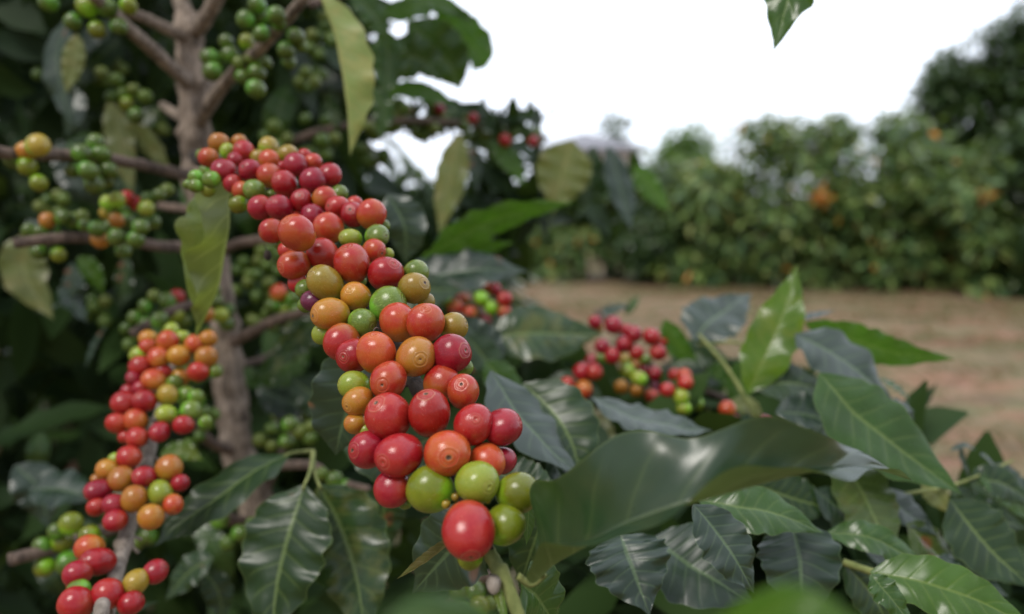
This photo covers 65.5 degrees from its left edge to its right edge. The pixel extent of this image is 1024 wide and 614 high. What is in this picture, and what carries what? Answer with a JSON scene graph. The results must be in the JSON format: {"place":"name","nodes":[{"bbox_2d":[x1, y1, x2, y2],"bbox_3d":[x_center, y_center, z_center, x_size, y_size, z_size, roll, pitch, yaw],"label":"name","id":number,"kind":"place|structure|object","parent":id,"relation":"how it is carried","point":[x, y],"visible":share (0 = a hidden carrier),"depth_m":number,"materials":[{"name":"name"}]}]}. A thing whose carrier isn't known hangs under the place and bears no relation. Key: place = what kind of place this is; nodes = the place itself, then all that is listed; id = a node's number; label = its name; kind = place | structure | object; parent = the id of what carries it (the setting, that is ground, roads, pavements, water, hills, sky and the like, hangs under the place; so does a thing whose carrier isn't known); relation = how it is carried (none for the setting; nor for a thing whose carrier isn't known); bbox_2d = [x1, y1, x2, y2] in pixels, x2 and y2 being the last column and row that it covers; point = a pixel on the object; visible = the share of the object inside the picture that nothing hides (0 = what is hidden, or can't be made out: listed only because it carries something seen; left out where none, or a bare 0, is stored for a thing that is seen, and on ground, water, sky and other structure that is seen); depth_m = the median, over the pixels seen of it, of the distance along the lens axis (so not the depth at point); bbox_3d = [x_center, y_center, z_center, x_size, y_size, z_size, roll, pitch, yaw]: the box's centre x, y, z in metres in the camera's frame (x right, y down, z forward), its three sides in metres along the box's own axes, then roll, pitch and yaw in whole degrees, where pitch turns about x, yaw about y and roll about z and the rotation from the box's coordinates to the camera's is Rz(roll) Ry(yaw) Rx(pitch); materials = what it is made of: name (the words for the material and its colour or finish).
{"place":"outdoors","nodes":[
{"label":"outdoors","id":0,"kind":"place"},
{"bbox_2d":[1,214,1023,613],"bbox_3d":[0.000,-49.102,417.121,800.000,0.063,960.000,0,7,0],"label":"ground","id":1,"kind":"structure","parent":0,"point":[1011,396],"depth_m":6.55,"materials":[{"name":"soil"}]},
{"bbox_2d":[4,134,70,429],"bbox_3d":[-3.031,-0.893,3.579,3.250,3.253,2.005,0,7,0],"label":"coffee bush","id":2,"kind":"object","parent":1,"relation":"on","point":[48,402],"depth_m":3.47,"materials":[{"name":"green plant"}]},
{"bbox_2d":[56,322,222,613],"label":"coffee plant","id":3,"kind":"object","parent":1,"relation":"on","point":[128,510],"visible":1,"depth_m":0.48,"materials":[{"name":"red plant"}]},
{"bbox_2d":[5,0,418,446],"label":"coffee bush","id":4,"kind":"object","parent":1,"relation":"on","point":[147,31],"depth_m":3.24,"materials":[{"name":"green plant"}]},
{"bbox_2d":[335,154,545,325],"bbox_3d":[-0.463,-0.069,4.223,1.397,1.464,1.524,6,9,42],"label":"coffee bush","id":5,"kind":"object","parent":1,"relation":"on","point":[405,178],"visible":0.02,"depth_m":4.16,"materials":[{"name":"green plant"}]},
{"bbox_2d":[0,0,911,613],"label":"coffee tree","id":6,"kind":"object","parent":1,"relation":"on","point":[330,464],"visible":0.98,"depth_m":0.72,"materials":[{"name":"green plant"}]},
{"bbox_2d":[764,0,813,49],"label":"overhanging branch","id":7,"kind":"object","parent":6,"relation":"attached to","point":[783,16],"visible":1,"depth_m":0.45,"materials":[{"name":"green plant"}]},
{"bbox_2d":[453,174,526,210],"bbox_3d":[-0.877,-3.276,25.672,4.245,2.728,3.188,0,7,0],"label":"tree","id":8,"kind":"object","parent":1,"relation":"on","point":[465,186],"visible":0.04,"depth_m":25.25,"materials":[{"name":"green plant"}]},
{"bbox_2d":[528,217,582,277],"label":"coffee bush","id":9,"kind":"object","parent":1,"relation":"on","point":[533,241],"visible":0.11,"depth_m":11.67,"materials":[{"name":"green plant"}]},
{"bbox_2d":[530,190,645,283],"bbox_3d":[1.011,-1.210,11.844,1.844,1.892,1.779,4,8,28],"label":"coffee bush","id":10,"kind":"object","parent":1,"relation":"on","point":[570,242],"visible":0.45,"depth_m":11.43,"materials":[{"name":"green plant"}]},
{"bbox_2d":[541,133,645,166],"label":"house","id":11,"kind":"structure","parent":1,"relation":"on","point":[584,142],"depth_m":23.86,"materials":[{"name":"white"}]},
{"bbox_2d":[592,99,636,143],"bbox_3d":[3.369,-4.498,26.510,1.984,4.669,1.891,0,7,0],"label":"tree","id":12,"kind":"object","parent":1,"relation":"on","point":[613,131],"visible":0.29,"depth_m":26.27,"materials":[{"name":"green plant"}]},
{"bbox_2d":[392,582,849,613],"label":"coffee seedling","id":13,"kind":"object","parent":1,"relation":"on","point":[786,598],"visible":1,"depth_m":0.13,"materials":[{"name":"green plant"}]},
{"bbox_2d":[589,158,698,283],"bbox_3d":[2.006,-1.156,11.259,1.841,1.903,1.876,0,7,0],"label":"coffee bush","id":14,"kind":"object","parent":1,"relation":"on","point":[635,250],"visible":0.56,"depth_m":10.86,"materials":[{"name":"green plant"}]},
{"bbox_2d":[635,118,726,230],"bbox_3d":[3.676,-2.448,16.631,2.582,2.958,2.646,0,7,0],"label":"tree","id":15,"kind":"object","parent":1,"relation":"on","point":[684,142],"visible":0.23,"depth_m":16.45,"materials":[{"name":"green plant"}]},
{"bbox_2d":[644,152,780,287],"bbox_3d":[2.735,-1.120,10.852,1.702,1.996,2.019,5,9,38],"label":"coffee bush","id":16,"kind":"object","parent":1,"relation":"on","point":[705,211],"visible":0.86,"depth_m":10.38,"materials":[{"name":"green plant"}]},
{"bbox_2d":[439,264,1023,613],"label":"coffee shrub","id":17,"kind":"object","parent":1,"relation":"on","point":[875,541],"visible":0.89,"depth_m":0.50,"materials":[{"name":"green plant"}]},
{"bbox_2d":[698,100,858,291],"bbox_3d":[3.573,-1.442,10.593,2.039,2.678,2.031,3,7,22],"label":"coffee bush","id":18,"kind":"object","parent":1,"relation":"on","point":[776,141],"visible":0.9,"depth_m":10.19,"materials":[{"name":"green plant"}]},
{"bbox_2d":[772,109,913,291],"bbox_3d":[4.334,-1.345,10.541,1.877,2.490,2.183,0,7,0],"label":"coffee bush","id":19,"kind":"object","parent":1,"relation":"on","point":[850,187],"visible":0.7,"depth_m":10.11,"materials":[{"name":"green plant"}]},
{"bbox_2d":[823,103,961,292],"bbox_3d":[5.001,-1.368,10.365,1.868,2.556,1.947,0,7,0],"label":"coffee bush","id":20,"kind":"object","parent":1,"relation":"on","point":[896,133],"visible":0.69,"depth_m":9.94,"materials":[{"name":"green plant"}]},
{"bbox_2d":[874,22,1022,270],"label":"tree","id":21,"kind":"object","parent":1,"relation":"on","point":[953,85],"visible":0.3,"depth_m":11.46,"materials":[{"name":"green plant"}]},
{"bbox_2d":[892,137,1023,299],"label":"coffee bush","id":22,"kind":"object","parent":1,"relation":"on","point":[983,234],"visible":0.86,"depth_m":9.30,"materials":[{"name":"green plant"}]},
{"bbox_2d":[954,0,1023,238],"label":"tree","id":23,"kind":"object","parent":1,"relation":"on","point":[1010,58],"visible":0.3,"depth_m":11.40,"materials":[{"name":"green plant"}]},
{"bbox_2d":[970,112,1023,297],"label":"coffee bush","id":24,"kind":"object","parent":1,"relation":"on","point":[1012,142],"visible":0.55,"depth_m":9.14,"materials":[{"name":"green plant"}]},
{"bbox_2d":[366,0,1023,208],"label":"sky","id":25,"kind":"structure","parent":0,"point":[666,63],"materials":[{"name":"white"}]}
]}

